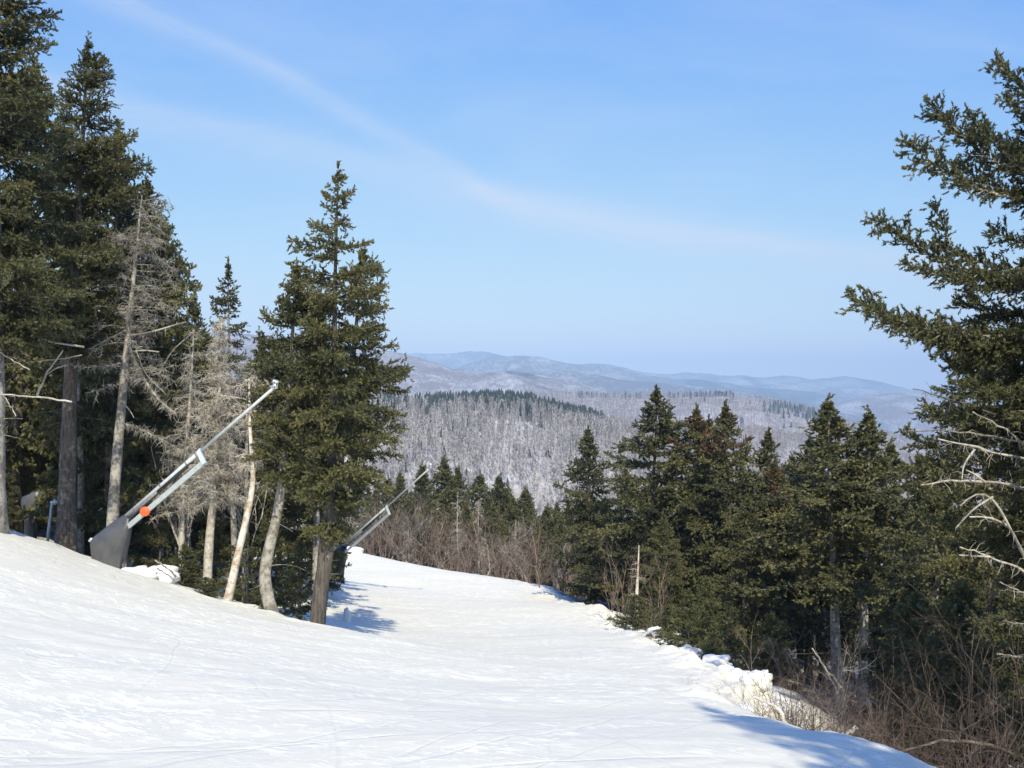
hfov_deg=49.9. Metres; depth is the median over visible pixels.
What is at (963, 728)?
bare shrub
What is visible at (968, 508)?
spruce tree
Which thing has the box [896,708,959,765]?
bare shrub
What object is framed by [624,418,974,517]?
bare hill woods
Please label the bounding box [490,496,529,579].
spruce tree
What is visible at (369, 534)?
bare sapling
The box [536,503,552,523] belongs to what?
spruce tree
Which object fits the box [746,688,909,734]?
bare shrub
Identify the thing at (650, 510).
spruce tree
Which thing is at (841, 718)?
bare shrub
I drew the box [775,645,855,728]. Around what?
bare shrub
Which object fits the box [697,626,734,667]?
young fir
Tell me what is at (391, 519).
spruce tree
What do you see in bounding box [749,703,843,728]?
bare shrub
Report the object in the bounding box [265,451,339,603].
spruce tree
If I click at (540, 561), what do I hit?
bare sapling
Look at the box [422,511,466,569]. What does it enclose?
bare sapling
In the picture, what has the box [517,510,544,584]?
spruce tree
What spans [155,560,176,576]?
short stick
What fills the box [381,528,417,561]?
bare sapling
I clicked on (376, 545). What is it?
bare sapling
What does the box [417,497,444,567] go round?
spruce tree
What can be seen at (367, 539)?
bare sapling
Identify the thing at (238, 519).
spruce tree
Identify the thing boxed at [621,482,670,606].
spruce tree
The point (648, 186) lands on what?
sky
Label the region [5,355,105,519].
spruce tree
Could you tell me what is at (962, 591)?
young fir
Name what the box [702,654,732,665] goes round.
snow block
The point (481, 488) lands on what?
spruce tree
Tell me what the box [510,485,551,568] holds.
spruce tree
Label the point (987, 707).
bare shrub
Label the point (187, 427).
dead tree
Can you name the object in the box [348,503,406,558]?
bare sapling
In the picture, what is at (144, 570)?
snow block
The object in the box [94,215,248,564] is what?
spruce tree
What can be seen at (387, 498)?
spruce tree
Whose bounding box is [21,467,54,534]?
young fir
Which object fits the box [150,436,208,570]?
bare tree
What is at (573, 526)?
spruce tree
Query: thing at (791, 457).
spruce tree
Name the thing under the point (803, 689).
bare shrub
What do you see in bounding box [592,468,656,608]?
spruce tree
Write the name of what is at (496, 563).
bare sapling
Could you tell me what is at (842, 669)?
bare sapling
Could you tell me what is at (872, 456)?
spruce tree
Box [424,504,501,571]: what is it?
bare sapling
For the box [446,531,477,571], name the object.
bare sapling
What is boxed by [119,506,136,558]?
young fir
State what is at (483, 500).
spruce tree
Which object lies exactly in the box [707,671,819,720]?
bare shrub
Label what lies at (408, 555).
dead tree
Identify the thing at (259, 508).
spruce tree
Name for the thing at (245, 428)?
dead tree
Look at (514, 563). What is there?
bare sapling
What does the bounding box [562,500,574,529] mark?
spruce tree
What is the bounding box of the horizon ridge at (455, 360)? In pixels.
[403,351,1002,403]
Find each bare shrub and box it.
[636,581,664,638]
[706,617,945,752]
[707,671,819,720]
[710,648,895,742]
[713,670,846,726]
[714,664,919,757]
[714,668,831,724]
[734,682,840,730]
[745,668,931,747]
[746,641,875,730]
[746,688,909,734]
[748,666,886,732]
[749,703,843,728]
[750,644,909,738]
[758,677,892,736]
[762,662,849,730]
[769,690,868,733]
[774,647,858,716]
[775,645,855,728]
[775,694,901,741]
[785,675,903,742]
[786,649,938,750]
[791,701,897,743]
[808,668,898,731]
[808,724,930,759]
[815,709,872,736]
[827,662,943,744]
[830,657,937,755]
[836,565,1016,767]
[840,695,960,765]
[840,709,931,745]
[840,714,943,760]
[848,664,1023,767]
[855,694,897,742]
[857,689,887,739]
[858,616,1023,767]
[861,675,1023,767]
[863,621,1023,767]
[863,670,978,760]
[867,674,979,764]
[868,678,1007,763]
[871,691,1019,767]
[872,578,1023,767]
[879,620,1023,767]
[882,680,1021,765]
[882,698,956,765]
[886,615,1023,767]
[887,714,1000,767]
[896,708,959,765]
[906,694,1023,767]
[939,695,1023,767]
[946,547,1023,767]
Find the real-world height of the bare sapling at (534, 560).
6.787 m
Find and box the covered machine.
[21,490,43,538]
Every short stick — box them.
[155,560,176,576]
[845,725,858,734]
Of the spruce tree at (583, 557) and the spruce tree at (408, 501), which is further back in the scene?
the spruce tree at (408, 501)
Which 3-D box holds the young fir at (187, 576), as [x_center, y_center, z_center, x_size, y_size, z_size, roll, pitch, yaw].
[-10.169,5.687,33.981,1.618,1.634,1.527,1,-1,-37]
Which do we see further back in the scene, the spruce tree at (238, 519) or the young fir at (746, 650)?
the spruce tree at (238, 519)
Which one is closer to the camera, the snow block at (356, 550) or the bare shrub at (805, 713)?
the bare shrub at (805, 713)
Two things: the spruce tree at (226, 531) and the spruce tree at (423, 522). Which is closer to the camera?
the spruce tree at (226, 531)
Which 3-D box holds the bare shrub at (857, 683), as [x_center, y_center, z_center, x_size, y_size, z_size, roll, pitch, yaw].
[6.080,5.844,21.754,4.603,3.231,4.271,0,-1,10]
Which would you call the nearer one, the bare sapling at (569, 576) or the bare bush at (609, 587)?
the bare bush at (609, 587)
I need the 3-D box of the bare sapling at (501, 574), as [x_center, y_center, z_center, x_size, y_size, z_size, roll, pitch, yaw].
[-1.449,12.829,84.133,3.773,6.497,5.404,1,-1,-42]
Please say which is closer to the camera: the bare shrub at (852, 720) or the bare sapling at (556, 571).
the bare shrub at (852, 720)
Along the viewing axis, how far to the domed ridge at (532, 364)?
7617.98 m
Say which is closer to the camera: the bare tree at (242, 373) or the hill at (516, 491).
the bare tree at (242, 373)
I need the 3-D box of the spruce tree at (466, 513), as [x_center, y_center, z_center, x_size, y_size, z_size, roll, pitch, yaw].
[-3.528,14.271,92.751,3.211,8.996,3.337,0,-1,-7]
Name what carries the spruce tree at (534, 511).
on the snow slope
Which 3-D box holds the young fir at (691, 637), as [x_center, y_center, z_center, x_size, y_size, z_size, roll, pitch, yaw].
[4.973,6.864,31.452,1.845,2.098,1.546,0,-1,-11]
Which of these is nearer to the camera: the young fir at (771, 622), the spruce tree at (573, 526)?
the young fir at (771, 622)
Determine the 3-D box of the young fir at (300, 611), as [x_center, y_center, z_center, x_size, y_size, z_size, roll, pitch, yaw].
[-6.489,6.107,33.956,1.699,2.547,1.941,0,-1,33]
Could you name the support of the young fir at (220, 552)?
on the snow slope
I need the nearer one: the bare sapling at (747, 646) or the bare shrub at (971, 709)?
the bare shrub at (971, 709)
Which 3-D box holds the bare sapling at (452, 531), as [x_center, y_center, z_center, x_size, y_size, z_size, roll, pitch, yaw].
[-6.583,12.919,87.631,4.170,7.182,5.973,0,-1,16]
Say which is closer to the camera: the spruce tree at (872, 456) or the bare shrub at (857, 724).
the bare shrub at (857, 724)
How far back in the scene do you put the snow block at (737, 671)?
23.30 m
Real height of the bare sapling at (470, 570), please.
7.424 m
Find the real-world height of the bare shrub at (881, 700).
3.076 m
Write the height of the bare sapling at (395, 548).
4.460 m
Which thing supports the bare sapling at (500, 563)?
on the snow slope
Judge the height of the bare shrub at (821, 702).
2.352 m
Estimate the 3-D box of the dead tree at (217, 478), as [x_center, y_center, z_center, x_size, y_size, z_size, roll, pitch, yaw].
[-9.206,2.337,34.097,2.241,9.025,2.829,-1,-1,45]
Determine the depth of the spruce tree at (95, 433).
51.59 m
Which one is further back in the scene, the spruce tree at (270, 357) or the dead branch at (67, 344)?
the spruce tree at (270, 357)
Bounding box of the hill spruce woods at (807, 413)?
[578,390,854,427]
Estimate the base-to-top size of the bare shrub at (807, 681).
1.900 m
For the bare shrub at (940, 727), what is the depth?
18.44 m
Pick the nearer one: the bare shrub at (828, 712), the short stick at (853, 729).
the short stick at (853, 729)
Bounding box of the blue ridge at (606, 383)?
[534,369,999,443]
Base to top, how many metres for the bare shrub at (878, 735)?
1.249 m
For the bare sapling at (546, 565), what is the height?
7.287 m
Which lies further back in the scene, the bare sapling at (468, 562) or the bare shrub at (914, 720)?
the bare sapling at (468, 562)
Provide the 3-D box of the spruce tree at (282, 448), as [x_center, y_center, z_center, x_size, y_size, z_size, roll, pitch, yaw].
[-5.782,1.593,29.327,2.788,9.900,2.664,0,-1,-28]
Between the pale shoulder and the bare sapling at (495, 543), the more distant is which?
the pale shoulder
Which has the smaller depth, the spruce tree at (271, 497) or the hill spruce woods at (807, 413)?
the spruce tree at (271, 497)
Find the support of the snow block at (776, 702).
on the snow slope
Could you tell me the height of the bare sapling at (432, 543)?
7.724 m
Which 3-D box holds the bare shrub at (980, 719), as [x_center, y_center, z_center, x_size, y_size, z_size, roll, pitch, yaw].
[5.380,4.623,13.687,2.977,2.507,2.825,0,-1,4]
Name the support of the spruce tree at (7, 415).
on the snow slope
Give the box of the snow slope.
[0,514,1023,767]
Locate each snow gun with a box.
[88,379,278,568]
[331,463,431,583]
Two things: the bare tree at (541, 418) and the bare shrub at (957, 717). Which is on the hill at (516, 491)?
the bare tree at (541, 418)
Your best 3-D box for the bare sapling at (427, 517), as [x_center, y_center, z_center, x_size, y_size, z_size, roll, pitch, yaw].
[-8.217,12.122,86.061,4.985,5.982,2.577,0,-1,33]
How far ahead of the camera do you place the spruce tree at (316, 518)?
42.81 m
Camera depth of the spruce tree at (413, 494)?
117.43 m
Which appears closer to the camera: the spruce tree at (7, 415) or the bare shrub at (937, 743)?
the bare shrub at (937, 743)
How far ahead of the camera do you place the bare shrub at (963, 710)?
18.53 m
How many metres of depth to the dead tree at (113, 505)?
33.10 m
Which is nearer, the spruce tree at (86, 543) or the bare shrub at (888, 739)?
the bare shrub at (888, 739)
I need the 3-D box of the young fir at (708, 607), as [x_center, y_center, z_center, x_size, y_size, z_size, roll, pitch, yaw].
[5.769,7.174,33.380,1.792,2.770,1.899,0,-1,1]
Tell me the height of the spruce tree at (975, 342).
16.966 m
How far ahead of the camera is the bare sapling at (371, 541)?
84.73 m
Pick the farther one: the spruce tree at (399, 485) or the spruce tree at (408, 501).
the spruce tree at (399, 485)
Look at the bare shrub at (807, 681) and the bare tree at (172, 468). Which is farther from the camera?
the bare tree at (172, 468)
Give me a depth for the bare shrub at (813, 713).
16.67 m
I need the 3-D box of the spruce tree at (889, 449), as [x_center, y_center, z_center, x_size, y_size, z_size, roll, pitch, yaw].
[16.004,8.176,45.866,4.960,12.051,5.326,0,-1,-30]
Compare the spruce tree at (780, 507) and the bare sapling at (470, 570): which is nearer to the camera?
the spruce tree at (780, 507)
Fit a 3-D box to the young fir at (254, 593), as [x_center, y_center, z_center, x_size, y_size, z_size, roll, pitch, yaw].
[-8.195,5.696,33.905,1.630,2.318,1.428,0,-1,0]
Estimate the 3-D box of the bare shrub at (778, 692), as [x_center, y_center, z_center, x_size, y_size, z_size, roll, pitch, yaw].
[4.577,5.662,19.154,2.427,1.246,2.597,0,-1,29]
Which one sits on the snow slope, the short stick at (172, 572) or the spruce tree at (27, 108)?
the spruce tree at (27, 108)
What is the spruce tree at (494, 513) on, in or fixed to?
on the snow slope
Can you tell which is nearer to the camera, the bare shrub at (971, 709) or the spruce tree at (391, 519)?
the bare shrub at (971, 709)
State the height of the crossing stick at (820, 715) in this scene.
0.877 m
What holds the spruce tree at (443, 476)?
on the snow slope
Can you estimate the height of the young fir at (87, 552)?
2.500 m
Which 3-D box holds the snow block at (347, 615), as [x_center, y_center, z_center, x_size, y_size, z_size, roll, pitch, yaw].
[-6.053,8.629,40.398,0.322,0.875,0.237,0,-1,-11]
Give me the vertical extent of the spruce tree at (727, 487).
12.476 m
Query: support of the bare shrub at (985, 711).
on the snow slope
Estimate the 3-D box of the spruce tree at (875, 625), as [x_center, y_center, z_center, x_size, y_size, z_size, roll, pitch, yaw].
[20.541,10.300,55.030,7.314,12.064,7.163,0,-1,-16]
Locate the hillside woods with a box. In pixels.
[257,389,806,547]
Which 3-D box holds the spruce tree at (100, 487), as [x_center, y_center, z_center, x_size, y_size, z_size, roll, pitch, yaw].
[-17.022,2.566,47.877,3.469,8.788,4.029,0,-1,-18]
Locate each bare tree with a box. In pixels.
[141,452,205,557]
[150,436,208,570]
[161,361,197,554]
[171,316,214,568]
[223,330,281,513]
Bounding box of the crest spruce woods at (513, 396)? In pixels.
[382,388,604,433]
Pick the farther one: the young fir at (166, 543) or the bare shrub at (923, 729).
the young fir at (166, 543)
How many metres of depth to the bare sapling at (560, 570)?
84.35 m
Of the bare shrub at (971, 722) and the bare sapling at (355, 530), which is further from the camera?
the bare sapling at (355, 530)
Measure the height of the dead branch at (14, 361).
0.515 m
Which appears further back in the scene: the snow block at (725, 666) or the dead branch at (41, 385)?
the dead branch at (41, 385)
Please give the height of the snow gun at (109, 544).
5.542 m
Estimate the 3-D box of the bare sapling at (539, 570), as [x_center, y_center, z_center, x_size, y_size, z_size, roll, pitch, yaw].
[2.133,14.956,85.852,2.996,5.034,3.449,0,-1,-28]
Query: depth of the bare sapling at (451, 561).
84.05 m
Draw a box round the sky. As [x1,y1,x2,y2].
[0,0,1023,391]
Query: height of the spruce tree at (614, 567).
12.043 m
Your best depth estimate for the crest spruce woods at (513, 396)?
952.93 m
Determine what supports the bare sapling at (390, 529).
on the snow slope
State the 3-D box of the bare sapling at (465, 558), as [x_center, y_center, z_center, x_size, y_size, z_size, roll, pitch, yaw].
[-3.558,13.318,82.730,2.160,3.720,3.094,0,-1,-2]
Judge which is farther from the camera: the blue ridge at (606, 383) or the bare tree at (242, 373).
the blue ridge at (606, 383)
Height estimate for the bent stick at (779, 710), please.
0.449 m
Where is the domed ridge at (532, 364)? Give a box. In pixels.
[456,356,854,407]
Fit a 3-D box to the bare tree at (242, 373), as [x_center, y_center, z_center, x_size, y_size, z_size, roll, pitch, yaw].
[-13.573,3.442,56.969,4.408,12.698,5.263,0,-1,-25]
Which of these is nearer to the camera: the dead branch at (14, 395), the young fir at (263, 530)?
the dead branch at (14, 395)
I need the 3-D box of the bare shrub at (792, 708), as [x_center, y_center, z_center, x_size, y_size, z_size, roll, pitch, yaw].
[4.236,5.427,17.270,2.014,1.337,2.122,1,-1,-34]
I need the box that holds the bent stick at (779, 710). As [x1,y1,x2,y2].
[752,696,787,722]
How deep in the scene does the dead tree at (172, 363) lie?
39.91 m
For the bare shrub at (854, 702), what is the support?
on the snow slope
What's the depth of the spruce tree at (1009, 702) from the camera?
43.95 m
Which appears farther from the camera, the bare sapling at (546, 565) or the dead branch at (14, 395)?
the bare sapling at (546, 565)
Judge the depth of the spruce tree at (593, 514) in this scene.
119.48 m
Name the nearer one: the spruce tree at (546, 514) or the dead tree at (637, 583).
the dead tree at (637, 583)
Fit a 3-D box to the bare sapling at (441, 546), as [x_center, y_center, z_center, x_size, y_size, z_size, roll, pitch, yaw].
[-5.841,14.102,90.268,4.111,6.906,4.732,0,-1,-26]
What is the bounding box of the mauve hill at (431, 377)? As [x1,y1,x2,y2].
[25,334,998,454]
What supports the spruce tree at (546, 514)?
on the snow slope
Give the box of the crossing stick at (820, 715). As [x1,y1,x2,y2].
[800,700,834,731]
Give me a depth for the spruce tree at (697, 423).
54.34 m
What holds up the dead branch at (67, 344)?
attached to the spruce tree at (27, 108)
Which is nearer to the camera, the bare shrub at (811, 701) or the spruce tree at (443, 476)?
the bare shrub at (811, 701)
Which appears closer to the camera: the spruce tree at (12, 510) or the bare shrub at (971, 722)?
the bare shrub at (971, 722)
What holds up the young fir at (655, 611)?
on the snow slope
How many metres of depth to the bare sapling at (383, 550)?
87.51 m
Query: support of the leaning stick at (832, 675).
on the snow slope
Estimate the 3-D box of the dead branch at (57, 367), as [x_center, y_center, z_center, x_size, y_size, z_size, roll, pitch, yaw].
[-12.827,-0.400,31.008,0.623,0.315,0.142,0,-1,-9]
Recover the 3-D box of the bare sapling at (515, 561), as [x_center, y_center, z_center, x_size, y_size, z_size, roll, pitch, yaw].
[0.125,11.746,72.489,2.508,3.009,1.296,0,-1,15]
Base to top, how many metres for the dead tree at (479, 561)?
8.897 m
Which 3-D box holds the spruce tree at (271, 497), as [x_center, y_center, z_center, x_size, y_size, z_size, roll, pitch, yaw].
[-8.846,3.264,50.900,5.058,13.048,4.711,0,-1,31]
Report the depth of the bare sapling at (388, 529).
87.59 m
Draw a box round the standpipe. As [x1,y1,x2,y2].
[46,499,56,540]
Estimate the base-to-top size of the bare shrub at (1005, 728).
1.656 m
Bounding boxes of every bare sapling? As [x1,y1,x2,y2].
[342,517,369,547]
[344,513,373,551]
[344,514,390,553]
[346,495,406,552]
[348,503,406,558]
[355,524,380,553]
[357,495,414,562]
[359,511,391,553]
[363,496,418,559]
[363,512,394,557]
[364,522,385,555]
[375,502,436,565]
[376,490,431,562]
[381,514,414,560]
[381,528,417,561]
[384,503,436,559]
[393,507,468,570]
[400,503,455,567]
[400,515,448,565]
[409,493,490,567]
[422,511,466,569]
[423,517,456,570]
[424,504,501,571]
[429,534,467,568]
[435,544,462,570]
[444,508,498,573]
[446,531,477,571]
[449,512,529,575]
[450,532,488,574]
[454,537,476,572]
[461,509,512,574]
[462,513,532,578]
[467,525,547,578]
[469,527,521,576]
[477,517,536,575]
[478,539,517,578]
[480,533,569,585]
[487,544,517,578]
[493,520,551,579]
[494,538,531,579]
[495,528,539,580]
[498,539,529,582]
[499,536,566,586]
[504,547,543,580]
[507,535,541,581]
[510,521,570,584]
[516,515,563,587]
[520,543,553,584]
[538,527,576,593]
[545,540,586,597]
[545,559,567,588]
[546,541,577,592]
[548,560,566,588]
[550,534,584,596]
[640,554,672,625]
[731,601,766,670]
[760,618,815,688]
[813,633,883,735]
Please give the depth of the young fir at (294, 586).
40.86 m
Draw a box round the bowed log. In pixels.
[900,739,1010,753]
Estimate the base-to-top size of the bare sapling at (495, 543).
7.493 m
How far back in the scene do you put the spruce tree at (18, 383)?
40.71 m
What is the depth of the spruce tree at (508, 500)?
111.56 m
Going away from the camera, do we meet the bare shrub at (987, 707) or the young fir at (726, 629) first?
the bare shrub at (987, 707)
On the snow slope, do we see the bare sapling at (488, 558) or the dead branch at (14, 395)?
the bare sapling at (488, 558)
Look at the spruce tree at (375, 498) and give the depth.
91.90 m
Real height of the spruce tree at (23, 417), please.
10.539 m
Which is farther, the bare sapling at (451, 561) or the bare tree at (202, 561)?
the bare sapling at (451, 561)
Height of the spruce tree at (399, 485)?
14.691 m
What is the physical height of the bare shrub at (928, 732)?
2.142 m
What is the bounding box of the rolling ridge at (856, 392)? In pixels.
[738,382,1001,404]
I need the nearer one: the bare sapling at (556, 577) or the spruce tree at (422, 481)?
the bare sapling at (556, 577)
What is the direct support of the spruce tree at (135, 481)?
on the snow slope
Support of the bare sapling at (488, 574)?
on the snow slope
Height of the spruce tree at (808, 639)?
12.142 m
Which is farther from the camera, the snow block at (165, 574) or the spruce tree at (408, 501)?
the spruce tree at (408, 501)
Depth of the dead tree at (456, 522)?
90.74 m
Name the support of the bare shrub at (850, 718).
on the snow slope
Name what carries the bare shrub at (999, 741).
on the snow slope
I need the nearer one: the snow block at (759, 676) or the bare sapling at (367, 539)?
the snow block at (759, 676)
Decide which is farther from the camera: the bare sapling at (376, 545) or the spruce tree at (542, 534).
the spruce tree at (542, 534)
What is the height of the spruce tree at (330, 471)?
12.473 m
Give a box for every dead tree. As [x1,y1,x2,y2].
[43,336,105,554]
[71,195,190,526]
[145,329,213,567]
[166,334,212,566]
[168,315,259,590]
[211,371,279,600]
[220,362,276,603]
[398,531,419,564]
[447,494,472,571]
[470,501,490,575]
[509,523,525,577]
[627,548,648,623]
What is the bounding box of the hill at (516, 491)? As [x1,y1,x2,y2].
[7,407,881,613]
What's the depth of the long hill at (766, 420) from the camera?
2325.75 m
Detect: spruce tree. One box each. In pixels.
[0,0,116,533]
[0,54,136,531]
[3,304,54,474]
[5,345,60,495]
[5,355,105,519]
[6,422,58,533]
[6,454,22,525]
[13,118,219,535]
[19,31,156,552]
[44,308,132,495]
[53,443,103,550]
[92,402,143,527]
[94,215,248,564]
[101,172,199,564]
[123,454,170,565]
[161,293,243,561]
[164,425,223,562]
[196,460,255,573]
[200,256,252,591]
[216,485,266,590]
[225,344,297,572]
[229,349,339,573]
[239,260,344,612]
[254,300,386,600]
[254,324,371,512]
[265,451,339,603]
[267,160,414,623]
[293,460,351,595]
[323,240,411,624]
[334,484,366,551]
[357,489,386,556]
[357,490,378,554]
[372,475,403,554]
[375,501,405,561]
[388,470,408,526]
[394,494,427,563]
[401,460,440,538]
[411,484,436,516]
[411,499,437,557]
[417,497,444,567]
[420,455,468,547]
[431,475,475,571]
[435,511,463,570]
[439,462,475,550]
[452,500,487,573]
[465,470,497,533]
[466,494,502,571]
[473,491,486,534]
[480,499,512,578]
[488,471,511,539]
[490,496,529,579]
[496,483,522,537]
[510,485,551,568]
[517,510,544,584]
[520,498,538,577]
[523,505,558,586]
[532,522,553,584]
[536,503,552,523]
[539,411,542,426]
[539,425,632,604]
[543,514,572,593]
[544,500,569,567]
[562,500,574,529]
[567,512,605,601]
[572,384,724,620]
[586,495,596,517]
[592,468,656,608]
[598,505,629,607]
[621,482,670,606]
[630,402,739,620]
[639,511,695,628]
[672,398,788,654]
[672,413,748,631]
[696,493,795,655]
[716,463,748,552]
[722,427,805,660]
[723,455,828,671]
[730,393,912,702]
[738,432,878,678]
[779,432,854,680]
[786,451,815,660]
[791,405,921,709]
[798,452,894,679]
[815,436,932,637]
[834,47,1023,716]
[843,443,906,671]
[854,499,956,673]
[856,452,956,726]
[866,569,954,730]
[876,477,1008,700]
[880,476,1022,714]
[896,312,1023,765]
[898,439,1023,767]
[1005,562,1023,729]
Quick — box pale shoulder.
[833,392,993,435]
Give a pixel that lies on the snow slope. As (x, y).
(408, 666)
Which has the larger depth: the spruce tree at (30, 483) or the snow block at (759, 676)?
the spruce tree at (30, 483)
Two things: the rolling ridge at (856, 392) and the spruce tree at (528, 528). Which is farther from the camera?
the rolling ridge at (856, 392)
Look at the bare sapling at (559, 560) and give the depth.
87.58 m
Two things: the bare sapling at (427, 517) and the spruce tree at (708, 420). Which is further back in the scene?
the bare sapling at (427, 517)
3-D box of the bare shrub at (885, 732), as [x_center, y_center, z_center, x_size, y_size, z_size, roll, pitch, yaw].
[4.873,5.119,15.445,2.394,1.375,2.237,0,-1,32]
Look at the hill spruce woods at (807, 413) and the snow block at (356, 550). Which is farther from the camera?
the hill spruce woods at (807, 413)
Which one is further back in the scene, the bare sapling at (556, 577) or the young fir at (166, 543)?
the bare sapling at (556, 577)
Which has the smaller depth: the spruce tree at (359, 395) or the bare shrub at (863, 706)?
the bare shrub at (863, 706)
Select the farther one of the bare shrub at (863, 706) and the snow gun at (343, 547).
the snow gun at (343, 547)
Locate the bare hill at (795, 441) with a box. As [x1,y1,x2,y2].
[681,428,1008,510]
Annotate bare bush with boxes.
[599,537,658,620]
[601,557,619,609]
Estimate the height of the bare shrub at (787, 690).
2.433 m
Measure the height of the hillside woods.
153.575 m
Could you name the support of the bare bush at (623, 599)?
on the snow slope
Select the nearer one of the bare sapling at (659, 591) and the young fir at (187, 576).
the young fir at (187, 576)
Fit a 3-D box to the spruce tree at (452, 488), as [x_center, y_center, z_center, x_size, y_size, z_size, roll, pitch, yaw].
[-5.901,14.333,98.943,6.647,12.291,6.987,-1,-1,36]
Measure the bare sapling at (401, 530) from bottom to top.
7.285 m
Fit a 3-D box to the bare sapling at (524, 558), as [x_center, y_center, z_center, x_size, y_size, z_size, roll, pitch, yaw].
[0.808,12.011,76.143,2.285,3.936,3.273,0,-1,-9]
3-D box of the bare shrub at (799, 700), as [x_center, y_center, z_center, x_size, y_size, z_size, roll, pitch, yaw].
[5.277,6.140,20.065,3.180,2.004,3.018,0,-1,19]
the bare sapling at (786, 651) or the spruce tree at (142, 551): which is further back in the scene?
the spruce tree at (142, 551)
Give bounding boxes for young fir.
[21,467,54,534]
[84,499,96,556]
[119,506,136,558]
[127,503,188,567]
[168,542,202,589]
[186,518,240,590]
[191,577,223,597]
[219,533,260,603]
[233,519,296,607]
[272,541,329,620]
[274,563,311,607]
[604,594,656,630]
[642,598,662,632]
[645,604,684,640]
[654,587,714,654]
[674,575,729,654]
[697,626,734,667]
[711,601,745,667]
[734,610,805,693]
[736,638,757,669]
[850,588,996,761]
[889,578,1023,767]
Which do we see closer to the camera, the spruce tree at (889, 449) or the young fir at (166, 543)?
the young fir at (166, 543)
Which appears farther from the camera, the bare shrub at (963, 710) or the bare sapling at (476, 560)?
the bare sapling at (476, 560)
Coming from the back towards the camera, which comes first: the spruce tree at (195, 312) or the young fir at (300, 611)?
the spruce tree at (195, 312)
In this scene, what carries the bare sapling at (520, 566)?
on the snow slope
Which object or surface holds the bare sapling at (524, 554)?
on the snow slope
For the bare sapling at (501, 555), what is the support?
on the snow slope
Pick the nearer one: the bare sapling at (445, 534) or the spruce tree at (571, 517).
the bare sapling at (445, 534)
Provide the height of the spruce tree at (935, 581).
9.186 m
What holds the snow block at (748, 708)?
on the snow slope
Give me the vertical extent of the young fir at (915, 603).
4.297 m
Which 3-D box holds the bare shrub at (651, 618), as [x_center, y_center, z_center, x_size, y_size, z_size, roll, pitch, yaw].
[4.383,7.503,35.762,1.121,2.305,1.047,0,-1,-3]
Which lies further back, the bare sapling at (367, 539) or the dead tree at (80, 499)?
the bare sapling at (367, 539)
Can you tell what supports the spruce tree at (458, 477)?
on the snow slope
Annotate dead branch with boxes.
[0,352,30,369]
[0,394,71,402]
[7,355,81,365]
[36,350,63,395]
[38,338,83,347]
[47,364,67,374]
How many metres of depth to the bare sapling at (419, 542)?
86.70 m
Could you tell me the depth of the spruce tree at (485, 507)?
95.78 m
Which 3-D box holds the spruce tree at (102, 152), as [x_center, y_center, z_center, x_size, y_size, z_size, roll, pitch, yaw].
[-12.985,-2.759,33.590,3.940,16.151,3.960,0,-1,0]
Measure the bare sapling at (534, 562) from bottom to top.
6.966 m
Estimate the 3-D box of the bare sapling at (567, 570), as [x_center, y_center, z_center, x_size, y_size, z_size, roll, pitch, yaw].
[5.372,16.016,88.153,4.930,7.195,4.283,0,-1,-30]
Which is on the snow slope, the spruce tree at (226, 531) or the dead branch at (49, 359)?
the spruce tree at (226, 531)
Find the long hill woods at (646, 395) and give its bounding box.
[536,390,973,457]
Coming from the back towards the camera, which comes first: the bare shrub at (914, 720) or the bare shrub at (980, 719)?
the bare shrub at (914, 720)
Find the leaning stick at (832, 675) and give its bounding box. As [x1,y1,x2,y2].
[812,648,841,688]
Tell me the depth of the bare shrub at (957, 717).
19.56 m
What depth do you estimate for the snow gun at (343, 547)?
60.03 m
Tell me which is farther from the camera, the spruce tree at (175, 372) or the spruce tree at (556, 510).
the spruce tree at (556, 510)
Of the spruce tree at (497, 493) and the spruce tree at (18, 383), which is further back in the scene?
the spruce tree at (497, 493)
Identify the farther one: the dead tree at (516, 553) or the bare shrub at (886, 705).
the dead tree at (516, 553)
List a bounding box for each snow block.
[121,565,158,578]
[149,564,180,583]
[343,607,351,622]
[347,546,363,553]
[679,644,702,655]
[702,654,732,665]
[717,663,733,668]
[725,668,749,681]
[738,703,754,713]
[739,670,772,692]
[759,700,783,713]
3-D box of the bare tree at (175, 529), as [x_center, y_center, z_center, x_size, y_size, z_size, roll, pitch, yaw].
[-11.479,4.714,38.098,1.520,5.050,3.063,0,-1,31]
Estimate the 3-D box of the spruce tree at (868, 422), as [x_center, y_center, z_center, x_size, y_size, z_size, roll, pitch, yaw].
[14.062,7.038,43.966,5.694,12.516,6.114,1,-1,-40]
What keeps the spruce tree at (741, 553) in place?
on the snow slope
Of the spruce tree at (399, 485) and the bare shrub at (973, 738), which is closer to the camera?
the bare shrub at (973, 738)
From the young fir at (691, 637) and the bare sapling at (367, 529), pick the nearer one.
the young fir at (691, 637)
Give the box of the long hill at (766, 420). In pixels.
[543,396,1000,479]
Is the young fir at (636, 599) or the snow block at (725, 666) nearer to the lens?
the snow block at (725, 666)
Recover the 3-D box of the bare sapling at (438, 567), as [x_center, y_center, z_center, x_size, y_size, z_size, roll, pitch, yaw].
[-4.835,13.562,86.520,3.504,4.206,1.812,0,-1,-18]
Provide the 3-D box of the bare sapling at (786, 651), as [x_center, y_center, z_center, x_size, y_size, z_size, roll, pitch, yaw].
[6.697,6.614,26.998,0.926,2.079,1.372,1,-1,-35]

